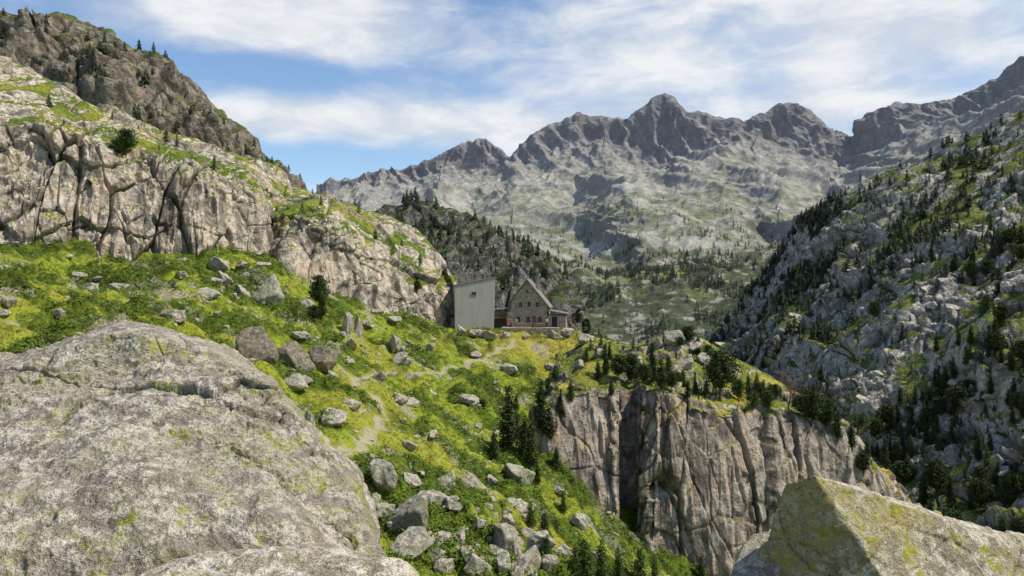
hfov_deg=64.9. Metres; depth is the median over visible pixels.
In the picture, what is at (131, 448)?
boulder
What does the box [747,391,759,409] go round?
pine tree
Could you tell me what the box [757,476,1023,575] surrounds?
boulder
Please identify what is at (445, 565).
boulder
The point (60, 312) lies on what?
boulder
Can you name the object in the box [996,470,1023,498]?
pine tree
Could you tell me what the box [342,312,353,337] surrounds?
boulder
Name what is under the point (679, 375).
pine tree
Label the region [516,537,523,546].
boulder
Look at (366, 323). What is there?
boulder
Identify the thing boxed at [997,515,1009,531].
pine tree
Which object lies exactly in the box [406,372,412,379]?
boulder
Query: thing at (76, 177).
cliff
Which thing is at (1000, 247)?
pine tree
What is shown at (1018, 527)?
pine tree
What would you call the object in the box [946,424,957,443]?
pine tree
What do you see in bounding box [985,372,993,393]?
pine tree
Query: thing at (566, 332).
boulder
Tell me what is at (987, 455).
pine tree
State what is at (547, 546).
pine tree
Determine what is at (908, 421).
pine tree
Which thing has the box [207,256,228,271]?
boulder
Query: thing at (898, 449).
pine tree
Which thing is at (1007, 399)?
pine tree
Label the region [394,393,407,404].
boulder
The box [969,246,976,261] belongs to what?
pine tree
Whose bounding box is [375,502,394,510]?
boulder
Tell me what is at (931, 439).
pine tree
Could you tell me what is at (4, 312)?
boulder
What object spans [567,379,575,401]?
pine tree
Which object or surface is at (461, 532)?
boulder
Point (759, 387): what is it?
pine tree
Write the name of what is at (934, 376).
pine tree
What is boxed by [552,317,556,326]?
doorway
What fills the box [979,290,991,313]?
pine tree
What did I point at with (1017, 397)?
pine tree
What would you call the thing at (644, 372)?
tree
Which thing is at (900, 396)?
pine tree
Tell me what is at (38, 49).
ridge
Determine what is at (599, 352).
boulder
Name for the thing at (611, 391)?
pine tree
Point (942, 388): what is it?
pine tree
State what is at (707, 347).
pine tree
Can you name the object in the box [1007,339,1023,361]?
pine tree
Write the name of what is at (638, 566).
pine tree
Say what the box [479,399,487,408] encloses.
pine tree
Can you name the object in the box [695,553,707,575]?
pine tree
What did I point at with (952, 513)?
pine tree
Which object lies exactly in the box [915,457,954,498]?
pine tree
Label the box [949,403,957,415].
pine tree
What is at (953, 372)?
pine tree
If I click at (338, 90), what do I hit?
sky
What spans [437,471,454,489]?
boulder
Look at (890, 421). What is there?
pine tree
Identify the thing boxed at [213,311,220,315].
boulder
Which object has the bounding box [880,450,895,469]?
pine tree
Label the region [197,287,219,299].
boulder
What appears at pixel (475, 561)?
boulder
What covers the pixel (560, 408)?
pine tree
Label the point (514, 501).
boulder
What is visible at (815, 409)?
pine tree
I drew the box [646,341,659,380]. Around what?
pine tree
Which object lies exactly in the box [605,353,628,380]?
tree
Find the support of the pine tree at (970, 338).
on the valley slope
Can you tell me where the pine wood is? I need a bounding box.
[0,7,1023,531]
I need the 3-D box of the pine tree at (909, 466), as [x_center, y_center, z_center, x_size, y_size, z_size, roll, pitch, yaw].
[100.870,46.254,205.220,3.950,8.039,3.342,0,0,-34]
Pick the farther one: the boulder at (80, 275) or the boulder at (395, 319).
the boulder at (395, 319)
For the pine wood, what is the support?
on the valley slope
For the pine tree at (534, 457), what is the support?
on the ground at (372, 423)
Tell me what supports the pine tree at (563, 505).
on the ground at (372, 423)
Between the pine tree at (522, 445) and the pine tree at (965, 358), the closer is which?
the pine tree at (522, 445)
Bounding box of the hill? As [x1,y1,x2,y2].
[374,199,606,337]
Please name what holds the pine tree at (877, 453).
on the valley slope
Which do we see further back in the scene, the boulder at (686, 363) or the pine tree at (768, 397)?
the boulder at (686, 363)
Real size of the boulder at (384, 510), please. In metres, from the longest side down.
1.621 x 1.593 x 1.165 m
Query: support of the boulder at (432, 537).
on the ground at (372, 423)
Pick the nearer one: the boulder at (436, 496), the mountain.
the boulder at (436, 496)
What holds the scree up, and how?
on the ground at (372, 423)
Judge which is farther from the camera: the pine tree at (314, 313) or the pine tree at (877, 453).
the pine tree at (877, 453)
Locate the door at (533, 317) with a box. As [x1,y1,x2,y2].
[532,316,535,326]
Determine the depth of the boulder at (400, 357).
108.08 m
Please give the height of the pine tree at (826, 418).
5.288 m
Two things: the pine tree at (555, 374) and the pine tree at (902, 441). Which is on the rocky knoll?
the pine tree at (555, 374)
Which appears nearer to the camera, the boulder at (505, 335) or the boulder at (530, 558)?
the boulder at (530, 558)
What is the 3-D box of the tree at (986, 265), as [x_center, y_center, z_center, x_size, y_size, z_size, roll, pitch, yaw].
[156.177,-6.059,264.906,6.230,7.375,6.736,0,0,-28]
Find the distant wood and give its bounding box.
[485,196,810,343]
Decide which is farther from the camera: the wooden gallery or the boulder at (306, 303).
the wooden gallery
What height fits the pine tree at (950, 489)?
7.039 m
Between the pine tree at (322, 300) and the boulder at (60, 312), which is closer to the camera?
the boulder at (60, 312)
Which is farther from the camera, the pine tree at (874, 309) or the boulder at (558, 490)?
the pine tree at (874, 309)
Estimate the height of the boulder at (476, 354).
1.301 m
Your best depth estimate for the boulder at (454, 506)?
48.03 m
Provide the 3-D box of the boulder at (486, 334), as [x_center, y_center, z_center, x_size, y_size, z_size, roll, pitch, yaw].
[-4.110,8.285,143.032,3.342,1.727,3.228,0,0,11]
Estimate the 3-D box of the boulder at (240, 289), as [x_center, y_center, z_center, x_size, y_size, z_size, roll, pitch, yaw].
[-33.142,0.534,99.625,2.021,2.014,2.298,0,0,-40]
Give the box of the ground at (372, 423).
[0,237,706,575]
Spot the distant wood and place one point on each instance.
(636, 269)
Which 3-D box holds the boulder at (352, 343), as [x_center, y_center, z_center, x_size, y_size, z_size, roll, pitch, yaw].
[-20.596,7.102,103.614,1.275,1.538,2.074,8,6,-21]
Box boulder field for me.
[714,232,1023,507]
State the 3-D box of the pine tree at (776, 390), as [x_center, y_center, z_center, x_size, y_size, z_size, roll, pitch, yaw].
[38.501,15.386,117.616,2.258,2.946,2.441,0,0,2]
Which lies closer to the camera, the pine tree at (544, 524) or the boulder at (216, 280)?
the pine tree at (544, 524)
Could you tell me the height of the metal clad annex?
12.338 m
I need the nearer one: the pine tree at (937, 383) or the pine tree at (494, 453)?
the pine tree at (494, 453)
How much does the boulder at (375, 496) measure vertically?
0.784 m
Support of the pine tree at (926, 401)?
on the valley slope
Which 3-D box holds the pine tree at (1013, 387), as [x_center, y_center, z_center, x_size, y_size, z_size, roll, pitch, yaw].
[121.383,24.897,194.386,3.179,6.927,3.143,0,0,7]
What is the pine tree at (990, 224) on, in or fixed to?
on the valley slope
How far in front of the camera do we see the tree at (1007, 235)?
267.52 m
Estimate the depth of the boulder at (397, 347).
112.02 m
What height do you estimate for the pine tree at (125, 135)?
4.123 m
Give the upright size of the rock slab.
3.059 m
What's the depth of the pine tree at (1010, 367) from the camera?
197.86 m
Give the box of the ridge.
[0,7,306,188]
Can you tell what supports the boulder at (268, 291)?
on the ground at (372, 423)
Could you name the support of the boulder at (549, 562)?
on the ground at (372, 423)
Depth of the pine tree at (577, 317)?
419.60 m
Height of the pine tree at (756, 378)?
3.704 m
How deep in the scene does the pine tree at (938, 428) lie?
208.01 m
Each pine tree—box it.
[107,139,125,155]
[114,128,141,156]
[305,273,332,302]
[307,305,320,321]
[318,291,328,317]
[413,280,421,289]
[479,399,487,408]
[486,430,499,458]
[493,385,518,448]
[512,395,519,409]
[512,410,520,439]
[515,416,534,461]
[524,501,537,527]
[526,425,541,466]
[532,379,551,435]
[534,464,540,483]
[539,510,553,536]
[542,534,551,556]
[544,403,557,441]
[551,368,559,379]
[552,446,561,468]
[557,388,565,418]
[559,490,568,512]
[565,545,583,575]
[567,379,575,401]
[574,312,581,323]
[576,538,597,575]
[583,346,590,362]
[593,539,612,575]
[594,361,601,378]
[600,342,609,358]
[601,349,609,374]
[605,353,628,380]
[607,342,612,359]
[607,379,615,395]
[610,547,626,575]
[622,352,641,383]
[628,547,649,575]
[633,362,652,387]
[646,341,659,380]
[649,558,660,575]
[651,355,670,391]
[663,353,672,371]
[665,370,679,390]
[674,372,685,385]
[676,337,683,344]
[680,325,698,340]
[681,368,687,387]
[683,380,691,399]
[692,372,699,393]
[695,335,702,353]
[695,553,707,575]
[698,346,743,399]
[701,344,712,353]
[702,379,710,395]
[731,377,746,400]
[745,374,751,392]
[746,380,767,398]
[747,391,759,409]
[752,373,758,388]
[760,389,774,408]
[767,382,774,397]
[771,384,781,398]
[790,393,811,416]
[795,387,831,428]
[816,364,824,381]
[817,397,842,433]
[833,410,843,440]
[848,421,857,449]
[855,452,874,476]
[861,436,870,460]
[864,417,885,440]
[866,301,882,318]
[873,441,879,459]
[875,404,898,427]
[879,438,892,468]
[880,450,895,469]
[887,438,892,452]
[888,406,897,429]
[890,460,916,483]
[891,440,905,462]
[894,387,903,404]
[894,403,900,421]
[897,325,904,342]
[899,430,906,451]
[899,455,914,483]
[901,445,905,460]
[904,414,912,434]
[906,434,915,457]
[912,385,917,405]
[914,408,936,426]
[914,472,929,505]
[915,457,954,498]
[922,422,929,442]
[923,386,941,404]
[923,396,928,408]
[927,424,935,445]
[929,244,935,262]
[931,368,936,385]
[931,396,947,415]
[932,335,939,351]
[933,435,942,450]
[934,376,940,392]
[934,415,941,433]
[936,365,940,376]
[937,505,969,520]
[938,379,946,398]
[941,367,947,386]
[943,386,971,411]
[944,476,958,504]
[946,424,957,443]
[949,357,956,379]
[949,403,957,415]
[951,252,959,269]
[954,327,961,346]
[955,379,977,394]
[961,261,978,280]
[962,344,971,363]
[963,481,996,498]
[964,477,997,511]
[966,324,975,344]
[966,496,974,509]
[968,464,992,482]
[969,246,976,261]
[970,272,976,286]
[972,434,982,460]
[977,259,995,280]
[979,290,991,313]
[979,330,1010,356]
[982,446,994,476]
[984,431,993,453]
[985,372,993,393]
[987,215,992,230]
[990,317,998,331]
[991,303,1014,322]
[992,267,1001,288]
[992,462,1001,482]
[993,276,1000,296]
[995,303,1005,326]
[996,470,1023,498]
[997,236,1005,253]
[997,342,1004,362]
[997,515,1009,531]
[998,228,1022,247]
[1001,475,1015,504]
[1004,388,1009,406]
[1005,262,1010,271]
[1005,390,1023,417]
[1005,516,1023,531]
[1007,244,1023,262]
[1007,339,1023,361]
[1007,351,1016,372]
[1007,377,1017,401]
[1008,407,1015,424]
[1015,523,1020,532]
[1017,226,1023,243]
[1018,396,1023,418]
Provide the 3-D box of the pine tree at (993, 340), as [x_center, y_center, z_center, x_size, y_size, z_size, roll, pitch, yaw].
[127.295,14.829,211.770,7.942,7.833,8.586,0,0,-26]
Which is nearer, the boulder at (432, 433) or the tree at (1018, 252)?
the boulder at (432, 433)
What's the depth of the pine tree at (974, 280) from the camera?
264.86 m
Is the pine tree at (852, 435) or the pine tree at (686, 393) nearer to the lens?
the pine tree at (686, 393)
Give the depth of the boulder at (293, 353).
72.17 m
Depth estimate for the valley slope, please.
289.44 m
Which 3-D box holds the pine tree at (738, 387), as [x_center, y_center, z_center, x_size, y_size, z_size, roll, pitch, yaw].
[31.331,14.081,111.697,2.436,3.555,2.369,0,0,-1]
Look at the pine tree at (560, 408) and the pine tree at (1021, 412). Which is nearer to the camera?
the pine tree at (560, 408)
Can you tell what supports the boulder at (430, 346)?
on the ground at (372, 423)
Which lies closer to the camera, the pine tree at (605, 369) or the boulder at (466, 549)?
the boulder at (466, 549)
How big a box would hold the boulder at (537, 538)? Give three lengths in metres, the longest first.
2.201 x 1.459 x 1.458 m
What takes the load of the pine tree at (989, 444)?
on the valley slope
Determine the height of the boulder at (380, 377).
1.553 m
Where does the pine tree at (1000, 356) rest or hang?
on the valley slope
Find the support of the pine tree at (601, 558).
on the ground at (372, 423)
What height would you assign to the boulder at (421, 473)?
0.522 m
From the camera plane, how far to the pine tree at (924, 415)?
215.79 m
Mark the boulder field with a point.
(933, 305)
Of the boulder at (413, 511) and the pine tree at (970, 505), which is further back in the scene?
the pine tree at (970, 505)
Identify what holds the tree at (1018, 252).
on the valley slope
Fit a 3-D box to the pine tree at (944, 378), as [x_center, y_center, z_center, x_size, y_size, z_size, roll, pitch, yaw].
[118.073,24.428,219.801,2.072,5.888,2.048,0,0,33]
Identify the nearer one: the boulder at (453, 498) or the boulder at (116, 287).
the boulder at (453, 498)
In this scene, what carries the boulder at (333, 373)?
on the ground at (372, 423)
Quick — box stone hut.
[508,277,568,329]
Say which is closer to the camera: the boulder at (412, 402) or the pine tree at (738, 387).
the boulder at (412, 402)
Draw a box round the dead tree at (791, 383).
[777,369,812,414]
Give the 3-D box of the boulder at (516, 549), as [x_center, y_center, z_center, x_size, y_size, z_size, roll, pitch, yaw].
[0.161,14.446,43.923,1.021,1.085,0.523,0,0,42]
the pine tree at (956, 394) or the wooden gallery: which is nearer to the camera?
the wooden gallery
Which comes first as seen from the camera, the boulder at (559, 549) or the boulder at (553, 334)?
the boulder at (559, 549)
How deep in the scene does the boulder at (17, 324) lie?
58.64 m
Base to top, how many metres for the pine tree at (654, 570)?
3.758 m
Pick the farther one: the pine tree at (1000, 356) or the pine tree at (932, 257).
the pine tree at (932, 257)
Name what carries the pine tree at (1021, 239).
on the valley slope
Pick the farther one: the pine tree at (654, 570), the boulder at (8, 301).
the pine tree at (654, 570)
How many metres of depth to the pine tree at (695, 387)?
109.59 m
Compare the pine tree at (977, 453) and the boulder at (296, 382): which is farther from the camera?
the pine tree at (977, 453)
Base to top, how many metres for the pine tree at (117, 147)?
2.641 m
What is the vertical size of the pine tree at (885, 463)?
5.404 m
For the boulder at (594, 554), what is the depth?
74.83 m
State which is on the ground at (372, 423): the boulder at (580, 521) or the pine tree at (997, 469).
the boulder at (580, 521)
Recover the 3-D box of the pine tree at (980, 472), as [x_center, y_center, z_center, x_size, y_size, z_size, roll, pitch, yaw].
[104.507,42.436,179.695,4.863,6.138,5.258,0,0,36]
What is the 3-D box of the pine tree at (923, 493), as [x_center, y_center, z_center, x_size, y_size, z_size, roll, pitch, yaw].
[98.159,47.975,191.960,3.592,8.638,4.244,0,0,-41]
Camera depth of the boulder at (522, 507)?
71.70 m
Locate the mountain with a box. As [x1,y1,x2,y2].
[316,56,1023,344]
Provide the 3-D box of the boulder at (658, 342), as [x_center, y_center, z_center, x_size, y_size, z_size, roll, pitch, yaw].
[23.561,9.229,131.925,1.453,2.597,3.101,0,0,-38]
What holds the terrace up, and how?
on the ground at (372, 423)
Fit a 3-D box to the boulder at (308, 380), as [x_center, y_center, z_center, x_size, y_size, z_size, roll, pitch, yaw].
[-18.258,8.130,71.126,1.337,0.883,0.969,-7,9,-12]
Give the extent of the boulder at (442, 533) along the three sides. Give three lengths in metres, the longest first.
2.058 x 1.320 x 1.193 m
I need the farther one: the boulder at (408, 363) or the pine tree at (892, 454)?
the pine tree at (892, 454)
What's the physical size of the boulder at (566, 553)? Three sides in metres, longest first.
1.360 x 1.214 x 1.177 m
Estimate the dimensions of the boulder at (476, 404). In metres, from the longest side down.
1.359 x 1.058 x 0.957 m
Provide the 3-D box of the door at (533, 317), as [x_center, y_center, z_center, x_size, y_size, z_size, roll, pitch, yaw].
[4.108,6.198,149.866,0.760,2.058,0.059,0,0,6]
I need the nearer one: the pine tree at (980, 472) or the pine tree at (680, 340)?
the pine tree at (680, 340)
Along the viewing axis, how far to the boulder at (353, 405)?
68.58 m
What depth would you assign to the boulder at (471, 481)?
68.66 m
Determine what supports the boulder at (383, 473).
on the ground at (372, 423)
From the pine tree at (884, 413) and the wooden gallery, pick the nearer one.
the wooden gallery
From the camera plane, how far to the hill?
411.89 m
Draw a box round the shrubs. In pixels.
[0,239,708,575]
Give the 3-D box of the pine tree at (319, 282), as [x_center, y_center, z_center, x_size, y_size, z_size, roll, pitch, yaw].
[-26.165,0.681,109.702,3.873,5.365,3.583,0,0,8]
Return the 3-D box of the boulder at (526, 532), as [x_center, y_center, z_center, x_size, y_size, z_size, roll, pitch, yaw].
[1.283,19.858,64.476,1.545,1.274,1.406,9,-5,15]
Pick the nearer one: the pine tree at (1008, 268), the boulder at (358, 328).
the boulder at (358, 328)
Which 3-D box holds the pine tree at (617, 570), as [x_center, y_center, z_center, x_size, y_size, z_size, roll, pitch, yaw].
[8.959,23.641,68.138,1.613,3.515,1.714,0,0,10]
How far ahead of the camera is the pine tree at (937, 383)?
221.29 m
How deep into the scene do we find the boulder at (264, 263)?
113.44 m
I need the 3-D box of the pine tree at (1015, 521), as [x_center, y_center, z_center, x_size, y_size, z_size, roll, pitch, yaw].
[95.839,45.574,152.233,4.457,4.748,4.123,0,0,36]
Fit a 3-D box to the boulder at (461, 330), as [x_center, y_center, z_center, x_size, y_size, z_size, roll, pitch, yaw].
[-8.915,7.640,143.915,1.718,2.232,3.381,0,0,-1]
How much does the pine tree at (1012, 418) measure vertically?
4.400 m
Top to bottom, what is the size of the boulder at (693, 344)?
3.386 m
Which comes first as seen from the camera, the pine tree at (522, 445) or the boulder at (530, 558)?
the boulder at (530, 558)
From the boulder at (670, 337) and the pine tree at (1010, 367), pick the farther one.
the pine tree at (1010, 367)
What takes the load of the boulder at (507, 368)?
on the ground at (372, 423)
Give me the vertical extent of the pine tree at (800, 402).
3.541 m
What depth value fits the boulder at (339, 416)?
59.45 m
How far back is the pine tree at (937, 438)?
204.53 m
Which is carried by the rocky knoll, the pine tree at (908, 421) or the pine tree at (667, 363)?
the pine tree at (667, 363)
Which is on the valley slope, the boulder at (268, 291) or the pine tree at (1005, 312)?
the pine tree at (1005, 312)
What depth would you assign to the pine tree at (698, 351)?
131.69 m
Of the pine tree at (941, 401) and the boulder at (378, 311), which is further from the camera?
the pine tree at (941, 401)
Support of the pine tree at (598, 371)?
on the rocky knoll
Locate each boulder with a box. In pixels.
[0,295,16,307]
[0,309,10,316]
[0,321,388,575]
[3,321,19,326]
[53,309,65,319]
[71,271,87,279]
[84,282,98,292]
[92,276,102,280]
[107,283,129,291]
[160,309,186,322]
[176,271,188,278]
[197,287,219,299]
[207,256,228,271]
[211,278,223,285]
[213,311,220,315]
[216,271,232,287]
[235,284,251,297]
[235,326,278,364]
[236,260,246,268]
[253,274,284,304]
[257,262,270,266]
[276,341,315,372]
[283,373,307,391]
[291,331,309,338]
[300,298,313,308]
[302,375,312,384]
[305,410,314,425]
[307,345,338,372]
[320,407,346,426]
[321,414,333,425]
[328,370,337,378]
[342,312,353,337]
[342,399,361,411]
[345,359,354,363]
[348,337,356,348]
[355,314,362,338]
[362,320,371,326]
[369,371,386,383]
[369,459,397,492]
[371,309,383,313]
[371,492,380,502]
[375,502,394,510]
[377,507,392,520]
[382,492,427,532]
[388,316,401,322]
[388,333,398,352]
[389,526,433,558]
[393,352,407,364]
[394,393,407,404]
[395,336,400,351]
[402,440,417,450]
[402,472,422,488]
[403,358,411,366]
[405,397,419,406]
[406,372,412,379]
[417,470,424,476]
[419,489,448,507]
[426,343,435,350]
[428,530,434,541]
[428,548,446,563]
[429,430,437,438]
[433,530,452,544]
[433,558,454,575]
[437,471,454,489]
[443,495,460,503]
[445,501,461,511]
[452,528,464,546]
[457,325,465,335]
[457,475,480,490]
[459,394,478,403]
[459,545,475,562]
[463,553,491,575]
[468,329,481,336]
[469,400,478,406]
[470,351,481,357]
[472,423,481,428]
[472,515,486,528]
[481,330,497,339]
[485,474,498,484]
[485,544,506,554]
[490,496,496,503]
[493,523,517,549]
[496,552,510,574]
[499,332,510,338]
[500,363,517,374]
[501,513,514,525]
[504,463,523,479]
[507,497,520,506]
[509,544,521,556]
[509,545,540,575]
[516,469,534,484]
[516,498,533,513]
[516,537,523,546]
[520,527,535,537]
[522,333,529,339]
[526,530,555,551]
[540,554,559,571]
[545,362,555,368]
[549,330,563,338]
[552,546,563,555]
[554,486,565,494]
[558,543,570,557]
[561,328,573,336]
[570,513,589,530]
[571,359,583,368]
[577,333,594,343]
[591,551,599,561]
[592,348,607,357]
[647,337,662,348]
[664,330,685,345]
[679,358,692,369]
[684,337,702,352]
[698,352,710,366]
[731,532,779,575]
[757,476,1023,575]
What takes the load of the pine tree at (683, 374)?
on the rocky knoll
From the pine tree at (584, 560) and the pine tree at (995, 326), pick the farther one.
the pine tree at (995, 326)
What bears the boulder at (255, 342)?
on the ground at (372, 423)
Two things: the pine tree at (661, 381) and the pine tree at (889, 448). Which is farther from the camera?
the pine tree at (889, 448)
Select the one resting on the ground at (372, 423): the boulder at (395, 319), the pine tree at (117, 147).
the boulder at (395, 319)
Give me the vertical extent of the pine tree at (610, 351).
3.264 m
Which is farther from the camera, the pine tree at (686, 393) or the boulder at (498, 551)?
the pine tree at (686, 393)
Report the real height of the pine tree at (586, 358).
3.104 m
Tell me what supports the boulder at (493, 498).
on the ground at (372, 423)
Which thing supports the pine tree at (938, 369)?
on the valley slope
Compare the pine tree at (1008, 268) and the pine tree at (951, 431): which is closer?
the pine tree at (951, 431)
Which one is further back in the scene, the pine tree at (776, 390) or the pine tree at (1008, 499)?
the pine tree at (1008, 499)
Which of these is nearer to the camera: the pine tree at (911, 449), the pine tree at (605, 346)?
the pine tree at (605, 346)
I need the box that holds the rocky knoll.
[528,335,921,575]
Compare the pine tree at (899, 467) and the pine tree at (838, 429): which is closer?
the pine tree at (838, 429)
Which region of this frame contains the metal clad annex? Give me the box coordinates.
[452,277,495,329]
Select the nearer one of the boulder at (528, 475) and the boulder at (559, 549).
the boulder at (559, 549)
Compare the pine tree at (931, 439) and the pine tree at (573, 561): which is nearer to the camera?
the pine tree at (573, 561)
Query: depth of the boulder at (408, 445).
67.35 m
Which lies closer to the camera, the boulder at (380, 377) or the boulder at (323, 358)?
the boulder at (323, 358)
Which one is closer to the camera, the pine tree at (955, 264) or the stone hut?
the stone hut
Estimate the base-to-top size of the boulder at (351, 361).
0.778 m
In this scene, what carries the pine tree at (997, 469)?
on the valley slope
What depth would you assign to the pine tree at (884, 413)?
229.39 m
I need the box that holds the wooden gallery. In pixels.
[494,307,506,327]
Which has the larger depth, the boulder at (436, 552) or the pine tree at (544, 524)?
the pine tree at (544, 524)
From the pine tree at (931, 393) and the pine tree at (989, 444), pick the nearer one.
the pine tree at (989, 444)
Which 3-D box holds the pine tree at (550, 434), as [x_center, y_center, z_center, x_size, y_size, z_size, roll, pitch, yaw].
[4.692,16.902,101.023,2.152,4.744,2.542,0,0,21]
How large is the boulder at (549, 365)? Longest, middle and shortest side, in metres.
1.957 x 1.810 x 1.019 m
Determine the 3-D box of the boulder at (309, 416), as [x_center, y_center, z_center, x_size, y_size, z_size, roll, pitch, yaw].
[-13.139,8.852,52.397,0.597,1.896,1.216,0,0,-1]
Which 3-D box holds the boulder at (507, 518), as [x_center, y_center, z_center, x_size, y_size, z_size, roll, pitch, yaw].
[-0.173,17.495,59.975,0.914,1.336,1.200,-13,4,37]
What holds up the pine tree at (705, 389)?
on the rocky knoll
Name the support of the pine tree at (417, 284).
on the cliff
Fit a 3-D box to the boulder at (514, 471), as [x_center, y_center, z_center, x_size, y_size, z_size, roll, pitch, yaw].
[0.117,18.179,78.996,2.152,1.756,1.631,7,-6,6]
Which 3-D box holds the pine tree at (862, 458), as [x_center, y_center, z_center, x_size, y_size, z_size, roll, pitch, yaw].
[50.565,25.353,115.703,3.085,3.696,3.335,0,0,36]
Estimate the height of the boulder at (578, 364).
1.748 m
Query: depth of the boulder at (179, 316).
78.31 m
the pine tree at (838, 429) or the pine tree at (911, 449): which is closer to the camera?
the pine tree at (838, 429)
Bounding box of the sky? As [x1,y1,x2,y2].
[0,0,1023,192]
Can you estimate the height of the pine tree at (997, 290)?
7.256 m
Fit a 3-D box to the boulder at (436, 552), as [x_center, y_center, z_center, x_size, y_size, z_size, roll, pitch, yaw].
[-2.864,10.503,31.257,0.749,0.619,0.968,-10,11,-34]
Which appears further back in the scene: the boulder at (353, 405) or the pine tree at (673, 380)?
the pine tree at (673, 380)
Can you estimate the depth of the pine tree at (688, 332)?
132.41 m
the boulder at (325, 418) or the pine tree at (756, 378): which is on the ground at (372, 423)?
the boulder at (325, 418)
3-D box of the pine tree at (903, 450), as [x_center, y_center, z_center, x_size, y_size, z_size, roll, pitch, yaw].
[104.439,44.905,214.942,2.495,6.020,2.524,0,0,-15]
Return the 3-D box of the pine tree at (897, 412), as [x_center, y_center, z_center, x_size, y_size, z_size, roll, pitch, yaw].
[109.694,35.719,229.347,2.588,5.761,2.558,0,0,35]
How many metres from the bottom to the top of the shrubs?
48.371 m
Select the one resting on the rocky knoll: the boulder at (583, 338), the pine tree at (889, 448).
the boulder at (583, 338)
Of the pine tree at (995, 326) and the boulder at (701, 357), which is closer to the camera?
the boulder at (701, 357)
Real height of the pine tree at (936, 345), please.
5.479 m
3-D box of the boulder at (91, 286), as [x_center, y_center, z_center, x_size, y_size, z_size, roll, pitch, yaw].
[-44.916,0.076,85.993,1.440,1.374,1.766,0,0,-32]
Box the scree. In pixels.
[0,251,669,575]
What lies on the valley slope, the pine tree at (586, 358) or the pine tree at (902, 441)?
the pine tree at (902, 441)
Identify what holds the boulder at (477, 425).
on the ground at (372, 423)
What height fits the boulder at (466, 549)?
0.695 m
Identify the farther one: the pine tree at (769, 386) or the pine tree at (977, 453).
the pine tree at (977, 453)
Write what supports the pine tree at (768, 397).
on the rocky knoll
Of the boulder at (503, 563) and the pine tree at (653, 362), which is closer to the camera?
the boulder at (503, 563)
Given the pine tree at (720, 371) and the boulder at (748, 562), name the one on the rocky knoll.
the pine tree at (720, 371)
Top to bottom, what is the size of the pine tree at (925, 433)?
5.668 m
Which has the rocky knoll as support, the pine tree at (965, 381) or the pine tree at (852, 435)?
the pine tree at (852, 435)
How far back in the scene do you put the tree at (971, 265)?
268.42 m
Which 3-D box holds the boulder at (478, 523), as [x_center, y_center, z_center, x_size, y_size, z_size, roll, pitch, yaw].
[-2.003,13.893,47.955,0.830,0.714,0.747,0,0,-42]
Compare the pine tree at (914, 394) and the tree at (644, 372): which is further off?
the pine tree at (914, 394)
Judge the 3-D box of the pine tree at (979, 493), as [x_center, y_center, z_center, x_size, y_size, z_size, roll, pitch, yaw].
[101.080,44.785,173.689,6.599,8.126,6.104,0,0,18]
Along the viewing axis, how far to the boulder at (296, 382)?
69.00 m
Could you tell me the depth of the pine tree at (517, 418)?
99.00 m
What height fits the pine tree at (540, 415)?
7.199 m
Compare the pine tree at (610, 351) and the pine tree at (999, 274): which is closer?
the pine tree at (610, 351)
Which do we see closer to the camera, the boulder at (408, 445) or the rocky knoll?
the boulder at (408, 445)
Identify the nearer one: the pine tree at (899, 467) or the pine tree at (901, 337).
the pine tree at (899, 467)
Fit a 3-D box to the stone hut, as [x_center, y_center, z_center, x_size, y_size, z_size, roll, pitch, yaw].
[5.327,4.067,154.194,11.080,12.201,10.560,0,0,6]
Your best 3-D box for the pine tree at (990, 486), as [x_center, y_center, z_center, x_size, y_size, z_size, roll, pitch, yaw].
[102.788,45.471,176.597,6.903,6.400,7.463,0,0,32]
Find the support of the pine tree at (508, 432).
on the ground at (372, 423)
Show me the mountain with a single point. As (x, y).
(780, 162)
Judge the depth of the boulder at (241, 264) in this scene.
111.16 m
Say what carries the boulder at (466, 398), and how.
on the ground at (372, 423)
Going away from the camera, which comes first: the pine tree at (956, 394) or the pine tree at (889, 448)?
the pine tree at (956, 394)
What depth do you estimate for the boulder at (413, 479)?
49.92 m
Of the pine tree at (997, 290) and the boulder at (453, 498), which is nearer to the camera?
the boulder at (453, 498)
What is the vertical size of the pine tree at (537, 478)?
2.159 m
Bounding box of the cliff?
[0,56,461,327]
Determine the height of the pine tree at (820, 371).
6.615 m
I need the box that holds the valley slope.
[704,108,1023,530]
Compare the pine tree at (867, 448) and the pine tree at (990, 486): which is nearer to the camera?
the pine tree at (867, 448)
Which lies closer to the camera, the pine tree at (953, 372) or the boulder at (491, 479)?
the boulder at (491, 479)
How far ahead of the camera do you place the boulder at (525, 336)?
143.41 m
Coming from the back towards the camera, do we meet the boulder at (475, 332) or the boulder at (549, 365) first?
the boulder at (475, 332)
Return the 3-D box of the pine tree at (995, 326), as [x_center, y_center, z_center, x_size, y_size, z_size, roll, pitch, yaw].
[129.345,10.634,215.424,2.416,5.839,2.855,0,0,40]
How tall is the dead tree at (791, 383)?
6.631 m
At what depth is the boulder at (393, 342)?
111.40 m
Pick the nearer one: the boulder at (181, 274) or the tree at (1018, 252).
the boulder at (181, 274)
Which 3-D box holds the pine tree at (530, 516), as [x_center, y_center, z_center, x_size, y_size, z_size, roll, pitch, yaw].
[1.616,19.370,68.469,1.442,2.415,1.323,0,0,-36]
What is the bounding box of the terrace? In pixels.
[501,324,558,336]
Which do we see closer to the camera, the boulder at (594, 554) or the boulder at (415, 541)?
the boulder at (415, 541)
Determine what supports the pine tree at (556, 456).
on the ground at (372, 423)

